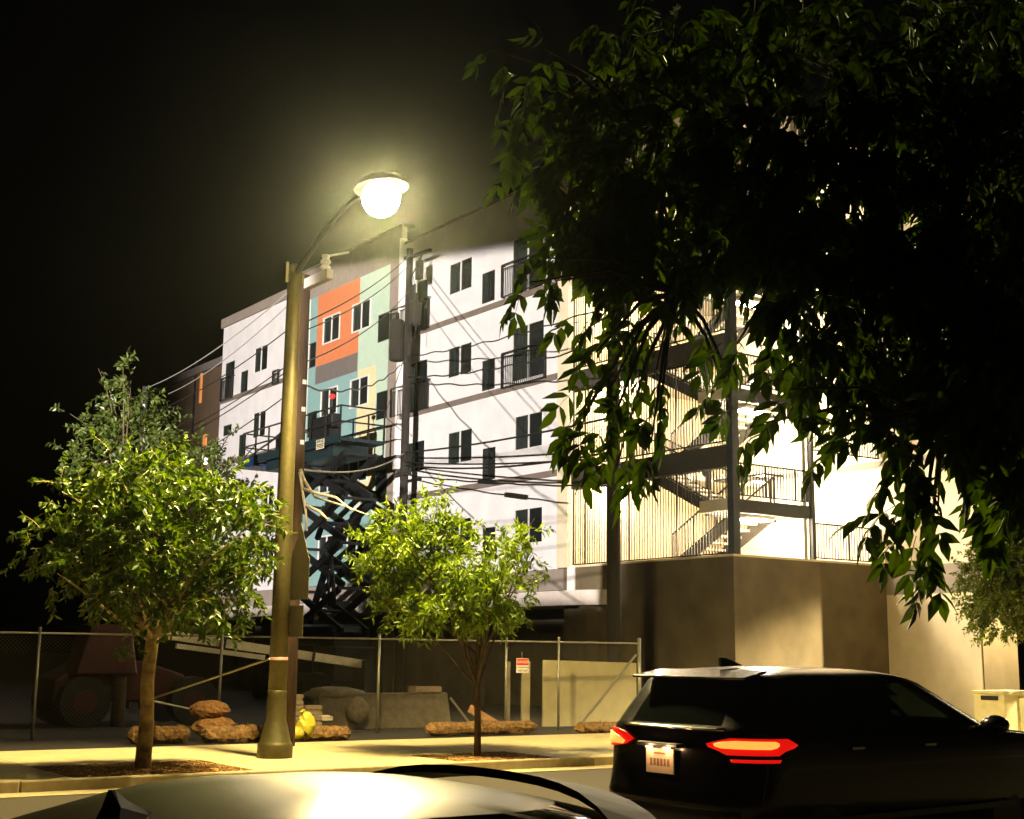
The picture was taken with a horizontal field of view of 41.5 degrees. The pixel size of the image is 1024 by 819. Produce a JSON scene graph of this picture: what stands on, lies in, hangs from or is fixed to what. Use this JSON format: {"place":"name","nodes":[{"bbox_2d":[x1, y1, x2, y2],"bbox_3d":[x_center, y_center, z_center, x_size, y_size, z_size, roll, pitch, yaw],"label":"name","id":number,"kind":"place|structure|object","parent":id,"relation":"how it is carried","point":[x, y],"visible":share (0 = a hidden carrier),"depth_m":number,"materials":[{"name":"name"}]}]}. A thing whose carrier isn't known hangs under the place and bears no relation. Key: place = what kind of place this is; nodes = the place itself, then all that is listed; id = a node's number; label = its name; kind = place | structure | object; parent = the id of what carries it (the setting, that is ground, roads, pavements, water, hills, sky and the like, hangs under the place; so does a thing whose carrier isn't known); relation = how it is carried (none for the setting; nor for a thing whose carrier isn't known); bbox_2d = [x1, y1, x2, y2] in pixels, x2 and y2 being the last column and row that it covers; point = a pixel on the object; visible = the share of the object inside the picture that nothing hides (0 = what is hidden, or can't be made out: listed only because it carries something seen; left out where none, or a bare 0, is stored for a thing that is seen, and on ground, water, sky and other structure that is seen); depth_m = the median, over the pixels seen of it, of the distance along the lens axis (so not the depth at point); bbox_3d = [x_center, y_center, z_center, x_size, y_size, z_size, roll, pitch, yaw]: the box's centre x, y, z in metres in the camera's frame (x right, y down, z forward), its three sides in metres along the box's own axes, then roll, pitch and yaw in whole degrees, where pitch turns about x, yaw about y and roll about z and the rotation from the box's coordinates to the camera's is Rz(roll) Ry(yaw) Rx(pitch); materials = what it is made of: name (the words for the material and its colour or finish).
{"place":"outdoors","nodes":[
{"label":"outdoors","id":0,"kind":"place"},
{"bbox_2d":[134,356,239,686],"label":"apartment block","id":1,"kind":"structure","parent":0,"point":[200,405],"depth_m":70.82,"materials":[{"name":"brown"}]},
{"bbox_2d":[191,360,197,433],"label":"window","id":2,"kind":"structure","parent":1,"relation":"in","point":[196,364],"depth_m":71.94,"materials":[{"name":"black glass"}]},
{"bbox_2d":[0,675,610,750],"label":"lot ground","id":3,"kind":"structure","parent":0,"point":[90,739],"depth_m":30.03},
{"bbox_2d":[125,386,147,708],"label":"utility pole","id":4,"kind":"object","parent":3,"relation":"on","point":[144,388],"visible":0.15,"depth_m":40.45,"materials":[{"name":"brown wood"}]},
{"bbox_2d":[123,723,191,743],"bbox_3d":[-6.394,5.906,24.550,1.229,0.440,0.514,8,-13,-35],"label":"straw wattle","id":5,"kind":"object","parent":3,"relation":"on","point":[163,734],"visible":0.79,"depth_m":24.44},
{"bbox_2d":[44,346,276,726],"bbox_3d":[-7.819,2.878,29.607,5.624,8.251,3.528,0,-10,2],"label":"tall tree","id":6,"kind":"object","parent":3,"relation":"on","point":[130,410],"visible":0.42,"depth_m":29.96,"materials":[{"name":"green plant"}]},
{"bbox_2d":[30,624,371,727],"bbox_3d":[-6.866,6.353,32.341,8.514,2.230,2.310,8,-13,-35],"label":"telehandler","id":7,"kind":"object","parent":3,"relation":"on","point":[133,672],"visible":0.76,"depth_m":30.05,"materials":[{"name":"black metal"}]},
{"bbox_2d":[191,716,235,735],"bbox_3d":[-5.638,5.987,25.501,0.881,0.431,0.517,8,-13,-35],"label":"sandbag","id":8,"kind":"object","parent":3,"relation":"on","point":[198,725],"visible":0.48,"depth_m":25.31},
{"bbox_2d":[189,700,230,718],"bbox_3d":[-5.712,5.663,25.509,0.805,0.365,0.496,8,-13,-35],"label":"sandbag","id":9,"kind":"object","parent":8,"relation":"on","point":[207,709],"visible":1,"depth_m":25.32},
{"bbox_2d":[198,721,263,743],"bbox_3d":[-5.068,6.011,25.053,1.465,0.452,0.484,8,-13,-35],"label":"straw wattle","id":10,"kind":"object","parent":3,"relation":"on","point":[241,733],"visible":0.9,"depth_m":24.83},
{"bbox_2d":[295,726,304,740],"bbox_3d":[-3.962,5.928,24.734,0.304,0.277,0.290,8,-13,-35],"label":"plastic bag","id":11,"kind":"object","parent":3,"relation":"on","point":[299,733],"visible":0.56,"depth_m":24.65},
{"bbox_2d":[296,708,315,739],"bbox_3d":[-3.834,5.842,25.096,0.352,0.572,0.327,8,-13,-35],"label":"plastic bag","id":12,"kind":"object","parent":3,"relation":"on","point":[306,722],"visible":0.94,"depth_m":25.00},
{"bbox_2d":[241,394,385,701],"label":"scissor lift","id":13,"kind":"object","parent":3,"relation":"on","point":[328,447],"visible":0.8,"depth_m":47.38,"materials":[{"name":"blue metal"}]},
{"bbox_2d":[0,627,640,740],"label":"chain link fence","id":14,"kind":"object","parent":3,"relation":"on","point":[379,639],"visible":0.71,"depth_m":28.34,"materials":[{"name":"metal"}]},
{"bbox_2d":[301,722,354,740],"bbox_3d":[-3.865,6.175,25.745,1.768,0.411,0.389,5,-11,-25],"label":"straw wattle","id":15,"kind":"object","parent":3,"relation":"on","point":[333,733],"visible":0.42,"depth_m":25.82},
{"bbox_2d":[345,696,369,724],"bbox_3d":[-3.400,6.610,29.691,0.550,0.644,0.414,8,-13,-35],"label":"sack","id":16,"kind":"object","parent":3,"relation":"on","point":[357,709],"visible":0.88,"depth_m":29.54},
{"bbox_2d":[313,692,450,729],"bbox_3d":[-2.932,6.812,30.606,3.349,0.780,0.679,8,-13,-35],"label":"concrete barrier","id":17,"kind":"object","parent":3,"relation":"on","point":[391,701],"visible":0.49,"depth_m":30.55,"materials":[{"name":"concrete"}]},
{"bbox_2d":[302,686,364,699],"bbox_3d":[-3.996,6.335,30.110,1.581,0.348,0.695,8,-13,-35],"label":"tarp","id":18,"kind":"object","parent":17,"relation":"on","point":[331,691],"visible":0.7,"depth_m":29.84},
{"bbox_2d":[408,686,441,692],"bbox_3d":[-2.024,6.487,31.346,0.700,0.135,0.350,8,-13,-35],"label":"timber","id":19,"kind":"object","parent":17,"relation":"on","point":[424,689],"visible":0.86,"depth_m":31.19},
{"bbox_2d":[389,248,431,692],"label":"utility pole","id":20,"kind":"object","parent":3,"relation":"on","point":[400,341],"visible":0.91,"depth_m":48.92,"materials":[{"name":"wood"}]},
{"bbox_2d":[304,452,404,472],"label":"overhead wire","id":21,"kind":"object","parent":20,"relation":"attached to","point":[348,471],"visible":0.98,"depth_m":31.18,"materials":[{"name":"grey"}]},
{"bbox_2d":[307,358,406,392],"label":"overhead wire","id":22,"kind":"object","parent":20,"relation":"attached to","point":[313,388],"visible":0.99,"depth_m":32.45,"materials":[{"name":"black"}]},
{"bbox_2d":[308,291,408,360],"bbox_3d":[-3.810,-2.590,37.070,0.025,7.951,24.008,1,-10,0],"label":"overhead wire","id":23,"kind":"object","parent":20,"relation":"attached to","point":[356,336],"visible":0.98,"depth_m":32.51,"materials":[{"name":"black"}]},
{"bbox_2d":[309,255,409,320],"bbox_3d":[-3.798,-3.633,37.259,0.025,8.571,24.009,1,-10,0],"label":"overhead wire","id":24,"kind":"object","parent":20,"relation":"attached to","point":[356,295],"visible":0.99,"depth_m":32.75,"materials":[{"name":"black"}]},
{"bbox_2d":[309,264,409,328],"bbox_3d":[-3.801,-3.391,37.215,0.025,8.379,24.008,1,-10,0],"label":"overhead wire","id":25,"kind":"object","parent":20,"relation":"attached to","point":[356,305],"visible":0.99,"depth_m":32.24,"materials":[{"name":"black"}]},
{"bbox_2d":[407,348,585,378],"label":"overhead wire","id":26,"kind":"object","parent":20,"relation":"attached to","point":[495,368],"visible":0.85,"depth_m":41.77,"materials":[{"name":"black"}]},
{"bbox_2d":[405,458,592,464],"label":"overhead wire","id":27,"kind":"object","parent":20,"relation":"attached to","point":[480,463],"visible":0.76,"depth_m":42.35,"materials":[{"name":"black"}]},
{"bbox_2d":[408,311,592,355],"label":"overhead wire","id":28,"kind":"object","parent":20,"relation":"attached to","point":[503,337],"visible":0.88,"depth_m":41.70,"materials":[{"name":"black"}]},
{"bbox_2d":[405,452,602,468],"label":"overhead wire","id":29,"kind":"object","parent":20,"relation":"attached to","point":[596,454],"visible":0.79,"depth_m":41.89,"materials":[{"name":"black"}]},
{"bbox_2d":[405,418,604,452],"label":"overhead wire","id":30,"kind":"object","parent":20,"relation":"attached to","point":[588,422],"visible":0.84,"depth_m":41.16,"materials":[{"name":"black"}]},
{"bbox_2d":[406,474,606,486],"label":"overhead wire","id":31,"kind":"object","parent":20,"relation":"attached to","point":[504,482],"visible":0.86,"depth_m":39.78,"materials":[{"name":"black"}]},
{"bbox_2d":[477,479,498,484],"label":"splice box","id":32,"kind":"object","parent":31,"relation":"hanging from","point":[484,481],"visible":1,"depth_m":41.47,"materials":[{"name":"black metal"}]},
{"bbox_2d":[424,717,537,735],"bbox_3d":[-0.628,6.640,28.253,2.793,0.409,0.427,8,-13,-35],"label":"straw wattle","id":33,"kind":"object","parent":3,"relation":"on","point":[467,728],"visible":0.93,"depth_m":28.15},
{"bbox_2d":[467,705,497,720],"bbox_3d":[-0.480,6.604,28.736,0.998,0.641,0.050,5,-11,-22],"label":"lumber","id":34,"kind":"object","parent":3,"relation":"on","point":[483,714],"visible":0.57,"depth_m":28.67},
{"bbox_2d":[507,662,510,720],"bbox_3d":[-0.107,6.668,31.643,0.120,1.500,0.060,8,-13,-35],"label":"plank","id":35,"kind":"object","parent":3,"relation":"on","point":[508,690],"visible":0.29,"depth_m":31.64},
{"bbox_2d":[516,652,528,720],"bbox_3d":[0.222,6.321,30.289,0.340,1.748,0.058,8,-13,-35],"label":"danger sign","id":36,"kind":"object","parent":3,"relation":"on","point":[522,665],"visible":1,"depth_m":30.35,"materials":[{"name":"beige"}]},
{"bbox_2d":[522,663,529,720],"bbox_3d":[0.318,6.694,31.819,0.220,1.520,0.060,8,-13,-35],"label":"plank","id":37,"kind":"object","parent":3,"relation":"on","point":[525,692],"visible":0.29,"depth_m":31.78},
{"bbox_2d":[542,660,636,726],"bbox_3d":[1.891,6.862,32.728,2.667,1.550,0.050,6,-12,-28],"label":"site board","id":38,"kind":"object","parent":3,"relation":"on","point":[566,674],"visible":0.71,"depth_m":32.64,"materials":[{"name":"wood"}]},
{"bbox_2d":[573,719,617,733],"bbox_3d":[2.299,6.923,29.441,2.344,0.372,0.455,7,-12,-30],"label":"straw wattle","id":39,"kind":"object","parent":3,"relation":"on","point":[584,727],"visible":0.44,"depth_m":29.00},
{"bbox_2d":[607,307,621,661],"bbox_3d":[2.610,0.878,34.683,0.370,14.200,0.380,8,-13,-35],"label":"utility pole","id":40,"kind":"object","parent":3,"relation":"on","point":[614,584],"visible":0.25,"depth_m":33.97,"materials":[{"name":"brown wood"}]},
{"bbox_2d":[0,769,611,818],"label":"road","id":41,"kind":"structure","parent":0,"point":[10,808],"depth_m":17.96,"materials":[{"name":"asphalt"}]},
{"bbox_2d":[11,764,655,818],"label":"silver hatchback","id":42,"kind":"object","parent":41,"relation":"on","point":[412,792],"visible":1,"depth_m":3.02,"materials":[{"name":"paint"}]},
{"bbox_2d":[461,0,1023,630],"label":"overhanging tree","id":43,"kind":"object","parent":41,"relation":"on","point":[937,314],"visible":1,"depth_m":5.95,"materials":[{"name":"green plant"}]},
{"bbox_2d":[609,657,1023,818],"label":"black suv","id":44,"kind":"object","parent":41,"relation":"on","point":[734,740],"visible":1,"depth_m":11.27,"materials":[{"name":"black paint"}]},
{"bbox_2d":[0,733,613,780],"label":"pavement","id":45,"kind":"structure","parent":0,"point":[16,765],"depth_m":21.71,"materials":[{"name":"concrete"}]},
{"bbox_2d":[32,760,247,777],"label":"bark mulch","id":46,"kind":"object","parent":45,"relation":"on","point":[117,769],"visible":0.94,"depth_m":18.51,"materials":[{"name":"wood"}]},
{"bbox_2d":[0,429,295,768],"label":"street tree","id":47,"kind":"object","parent":46,"relation":"on","point":[219,570],"visible":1,"depth_m":18.55,"materials":[{"name":"green plant"}]},
{"bbox_2d":[286,251,348,745],"bbox_3d":[-3.568,1.571,23.757,0.375,8.797,1.445,10,-14,-42],"label":"utility pole","id":48,"kind":"object","parent":45,"relation":"on","point":[324,275],"visible":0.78,"depth_m":24.14,"materials":[{"name":"brown wood"}]},
{"bbox_2d":[149,332,284,412],"bbox_3d":[-7.437,-0.758,32.624,0.022,0.973,17.466,5,-11,-24],"label":"overhead wire","id":49,"kind":"object","parent":48,"relation":"attached to","point":[228,372],"visible":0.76,"depth_m":29.94,"materials":[{"name":"black"}]},
{"bbox_2d":[150,293,286,386],"bbox_3d":[-7.428,-1.520,32.762,0.022,1.023,17.466,5,-11,-24],"label":"overhead wire","id":50,"kind":"object","parent":48,"relation":"attached to","point":[226,341],"visible":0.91,"depth_m":30.27,"materials":[{"name":"grey"}]},
{"bbox_2d":[168,307,285,393],"bbox_3d":[-6.908,-1.420,32.434,0.022,0.925,17.470,5,-11,-22],"label":"overhead wire","id":51,"kind":"object","parent":48,"relation":"attached to","point":[233,352],"visible":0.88,"depth_m":31.09,"materials":[{"name":"grey"}]},
{"bbox_2d":[174,374,282,440],"bbox_3d":[-7.449,0.236,32.443,0.022,0.592,17.466,5,-11,-24],"label":"overhead wire","id":52,"kind":"object","parent":48,"relation":"attached to","point":[236,405],"visible":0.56,"depth_m":28.88,"materials":[{"name":"black"}]},
{"bbox_2d":[178,368,282,432],"bbox_3d":[-7.447,0.082,32.471,0.022,0.679,17.466,5,-11,-24],"label":"overhead wire","id":53,"kind":"object","parent":48,"relation":"attached to","point":[235,400],"visible":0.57,"depth_m":29.07,"materials":[{"name":"black"}]},
{"bbox_2d":[190,433,279,496],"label":"overhead wire","id":54,"kind":"object","parent":48,"relation":"attached to","point":[259,449],"visible":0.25,"depth_m":27.02,"materials":[{"name":"black"}]},
{"bbox_2d":[199,398,281,453],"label":"overhead wire","id":55,"kind":"object","parent":48,"relation":"attached to","point":[250,421],"visible":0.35,"depth_m":27.60,"materials":[{"name":"black"}]},
{"bbox_2d":[298,472,307,530],"bbox_3d":[-3.700,1.630,23.970,0.216,1.057,0.062,0,-10,5],"label":"cable end","id":56,"kind":"object","parent":48,"relation":"hanging from","point":[302,493],"visible":1,"depth_m":23.96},
{"bbox_2d":[305,504,327,519],"bbox_3d":[-3.442,1.812,23.860,0.456,0.296,0.061,-3,-11,18],"label":"cable end","id":57,"kind":"object","parent":48,"relation":"attached to","point":[316,510],"visible":1,"depth_m":23.85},
{"bbox_2d":[302,487,351,509],"bbox_3d":[-3.268,1.570,23.789,0.991,0.443,0.099,-3,-11,21],"label":"cable end","id":58,"kind":"object","parent":48,"relation":"attached to","point":[321,494],"visible":1,"depth_m":23.77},
{"bbox_2d":[299,469,367,514],"bbox_3d":[-3.149,1.459,23.896,1.332,0.849,0.079,-1,-10,11],"label":"cable end","id":59,"kind":"object","parent":48,"relation":"hanging from","point":[307,484],"visible":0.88,"depth_m":23.93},
{"bbox_2d":[257,171,408,758],"bbox_3d":[-2.708,0.925,20.285,0.736,8.550,3.532,8,-13,-35],"label":"street lamp","id":60,"kind":"object","parent":45,"relation":"on","point":[379,193],"visible":1,"depth_m":21.04,"materials":[{"name":"metal"}]},
{"bbox_2d":[154,658,269,708],"bbox_3d":[-5.546,4.837,23.581,1.099,1.053,6.608,5,-11,-23],"label":"strap line","id":61,"kind":"object","parent":60,"relation":"attached to","point":[241,668],"visible":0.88,"depth_m":22.91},
{"bbox_2d":[289,605,303,636],"bbox_3d":[-3.358,3.291,21.020,0.006,0.480,0.480,8,-13,-35],"label":"road sign","id":62,"kind":"object","parent":60,"relation":"attached to","point":[296,613],"visible":1,"depth_m":21.00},
{"bbox_2d":[290,523,309,599],"bbox_3d":[-3.318,2.369,21.146,0.006,1.200,0.660,8,-13,-35],"label":"road sign","id":63,"kind":"object","parent":60,"relation":"attached to","point":[300,564],"visible":0.88,"depth_m":21.12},
{"bbox_2d":[413,751,554,761],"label":"bark mulch","id":64,"kind":"object","parent":45,"relation":"on","point":[498,755],"visible":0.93,"depth_m":21.48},
{"bbox_2d":[342,473,556,755],"bbox_3d":[-1.012,3.303,21.572,3.489,4.619,2.312,2,-10,-5],"label":"street tree","id":65,"kind":"object","parent":64,"relation":"on","point":[484,590],"visible":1,"depth_m":21.50,"materials":[{"name":"green plant"}]},
{"bbox_2d":[949,518,1023,647],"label":"tree","id":66,"kind":"object","parent":45,"relation":"on","point":[1001,592],"visible":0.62,"depth_m":30.62,"materials":[{"name":"green plant"}]},
{"bbox_2d":[970,690,1023,730],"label":"utility cabinet","id":67,"kind":"object","parent":45,"relation":"on","point":[1008,705],"visible":0.65,"depth_m":30.76,"materials":[{"name":"beige metal"}]},
{"bbox_2d":[302,705,321,715],"bbox_3d":[-3.986,5.983,26.883,0.380,0.200,0.200,8,-13,-35],"label":"concrete block","id":68,"kind":"object","parent":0,"point":[314,710],"depth_m":26.82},
{"bbox_2d":[0,653,1023,689],"bbox_3d":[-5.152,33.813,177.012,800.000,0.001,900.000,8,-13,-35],"label":"ground","id":69,"kind":"structure","parent":0,"point":[55,658],"depth_m":174.95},
{"bbox_2d":[0,755,612,793],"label":"kerb","id":70,"kind":"structure","parent":69,"relation":"on","point":[57,784],"depth_m":18.25,"materials":[{"name":"concrete"}]},
{"bbox_2d":[0,765,612,798],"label":"gutter","id":71,"kind":"object","parent":69,"relation":"on","point":[53,793],"depth_m":16.90,"materials":[{"name":"concrete"}]},
{"bbox_2d":[0,0,1023,664],"label":"sky","id":72,"kind":"structure","parent":0,"point":[163,163],"materials":[{"name":"black"}]},
{"bbox_2d":[203,86,1019,718],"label":"apartment building","id":73,"kind":"structure","parent":0,"point":[761,568],"depth_m":43.24,"materials":[{"name":"white paint"}]},
{"bbox_2d":[225,360,234,395],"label":"window","id":74,"kind":"structure","parent":73,"relation":"in","point":[231,365],"depth_m":64.74,"materials":[{"name":"black glass"}]},
{"bbox_2d":[239,434,245,456],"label":"window","id":75,"kind":"structure","parent":73,"relation":"in","point":[241,436],"depth_m":62.71,"materials":[{"name":"black glass"}]},
{"bbox_2d":[241,370,247,392],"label":"window","id":76,"kind":"structure","parent":73,"relation":"in","point":[244,375],"depth_m":63.24,"materials":[{"name":"black glass"}]},
{"bbox_2d":[252,410,265,438],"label":"window","id":77,"kind":"structure","parent":73,"relation":"in","point":[260,422],"depth_m":61.29,"materials":[{"name":"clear glass"}]},
{"bbox_2d":[254,344,267,373],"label":"window","id":78,"kind":"structure","parent":73,"relation":"in","point":[261,358],"depth_m":61.97,"materials":[{"name":"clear glass"}]},
{"bbox_2d":[262,485,273,504],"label":"window","id":79,"kind":"structure","parent":73,"relation":"in","point":[268,500],"depth_m":59.61,"materials":[{"name":"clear glass"}]},
{"bbox_2d":[308,342,315,368],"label":"window","id":80,"kind":"structure","parent":73,"relation":"in","point":[312,353],"depth_m":57.47,"materials":[{"name":"black glass"}]},
{"bbox_2d":[317,535,331,564],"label":"window","id":81,"kind":"structure","parent":73,"relation":"in","point":[323,539],"depth_m":54.82,"materials":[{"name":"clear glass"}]},
{"bbox_2d":[318,468,335,492],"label":"window","id":82,"kind":"structure","parent":73,"relation":"in","point":[322,488],"depth_m":55.23,"materials":[{"name":"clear glass"}]},
{"bbox_2d":[320,385,337,416],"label":"window","id":83,"kind":"structure","parent":73,"relation":"in","point":[325,402],"depth_m":55.80,"materials":[{"name":"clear glass"}]},
{"bbox_2d":[322,311,340,344],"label":"window","id":84,"kind":"structure","parent":73,"relation":"in","point":[331,329],"depth_m":56.27,"materials":[{"name":"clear glass"}]},
{"bbox_2d":[346,527,366,558],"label":"window","id":85,"kind":"structure","parent":73,"relation":"in","point":[352,548],"depth_m":52.61,"materials":[{"name":"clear glass"}]},
{"bbox_2d":[348,459,367,482],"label":"window","id":86,"kind":"structure","parent":73,"relation":"in","point":[353,466],"depth_m":53.03,"materials":[{"name":"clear glass"}]},
{"bbox_2d":[349,374,368,408],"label":"window","id":87,"kind":"structure","parent":73,"relation":"in","point":[360,397],"depth_m":53.66,"materials":[{"name":"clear glass"}]},
{"bbox_2d":[351,298,370,333],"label":"window","id":88,"kind":"structure","parent":73,"relation":"in","point":[361,314],"depth_m":54.24,"materials":[{"name":"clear glass"}]},
{"bbox_2d":[375,469,386,498],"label":"window","id":89,"kind":"structure","parent":73,"relation":"in","point":[381,475],"depth_m":51.40,"materials":[{"name":"black glass"}]},
{"bbox_2d":[376,390,387,419],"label":"window","id":90,"kind":"structure","parent":73,"relation":"in","point":[381,403],"depth_m":52.07,"materials":[{"name":"black glass"}]},
{"bbox_2d":[378,312,389,342],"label":"window","id":91,"kind":"structure","parent":73,"relation":"in","point":[383,325],"depth_m":52.63,"materials":[{"name":"black glass"}]},
{"bbox_2d":[404,277,428,331],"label":"window","id":92,"kind":"structure","parent":73,"relation":"in","point":[420,287],"depth_m":50.72,"materials":[{"name":"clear glass"}]},
{"bbox_2d":[408,439,424,472],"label":"window","id":93,"kind":"structure","parent":73,"relation":"in","point":[417,445],"depth_m":49.69,"materials":[{"name":"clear glass"}]},
{"bbox_2d":[410,358,427,410],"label":"window","id":94,"kind":"structure","parent":73,"relation":"in","point":[419,368],"depth_m":50.19,"materials":[{"name":"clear glass"}]},
{"bbox_2d":[448,341,471,378],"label":"window","id":95,"kind":"structure","parent":73,"relation":"in","point":[459,359],"depth_m":47.96,"materials":[{"name":"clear glass"}]},
{"bbox_2d":[447,427,472,465],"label":"window","id":96,"kind":"structure","parent":73,"relation":"in","point":[461,437],"depth_m":47.33,"materials":[{"name":"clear glass"}]},
{"bbox_2d":[448,517,471,550],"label":"window","id":97,"kind":"structure","parent":73,"relation":"in","point":[457,528],"depth_m":46.55,"materials":[{"name":"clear glass"}]},
{"bbox_2d":[449,256,472,295],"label":"window","id":98,"kind":"structure","parent":73,"relation":"in","point":[460,272],"depth_m":48.57,"materials":[{"name":"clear glass"}]},
{"bbox_2d":[482,269,494,303],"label":"window","id":99,"kind":"structure","parent":73,"relation":"in","point":[488,279],"depth_m":47.00,"materials":[{"name":"black glass"}]},
{"bbox_2d":[482,358,494,390],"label":"window","id":100,"kind":"structure","parent":73,"relation":"in","point":[488,376],"depth_m":46.37,"materials":[{"name":"black glass"}]},
{"bbox_2d":[482,447,494,479],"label":"window","id":101,"kind":"structure","parent":73,"relation":"in","point":[488,453],"depth_m":45.73,"materials":[{"name":"glass"}]},
{"bbox_2d":[482,527,494,557],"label":"window","id":102,"kind":"structure","parent":73,"relation":"in","point":[489,530],"depth_m":45.22,"materials":[{"name":"glass"}]},
{"bbox_2d":[512,233,543,294],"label":"window","id":103,"kind":"structure","parent":73,"relation":"in","point":[517,252],"depth_m":45.52,"materials":[{"name":"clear glass"}]},
{"bbox_2d":[512,318,544,382],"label":"window","id":104,"kind":"structure","parent":73,"relation":"in","point":[537,335],"depth_m":44.61,"materials":[{"name":"black glass"}]},
{"bbox_2d":[514,411,542,450],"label":"window","id":105,"kind":"structure","parent":73,"relation":"in","point":[529,423],"depth_m":44.06,"materials":[{"name":"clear glass"}]},
{"bbox_2d":[514,506,542,542],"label":"window","id":106,"kind":"structure","parent":73,"relation":"in","point":[526,515],"depth_m":43.33,"materials":[{"name":"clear glass"}]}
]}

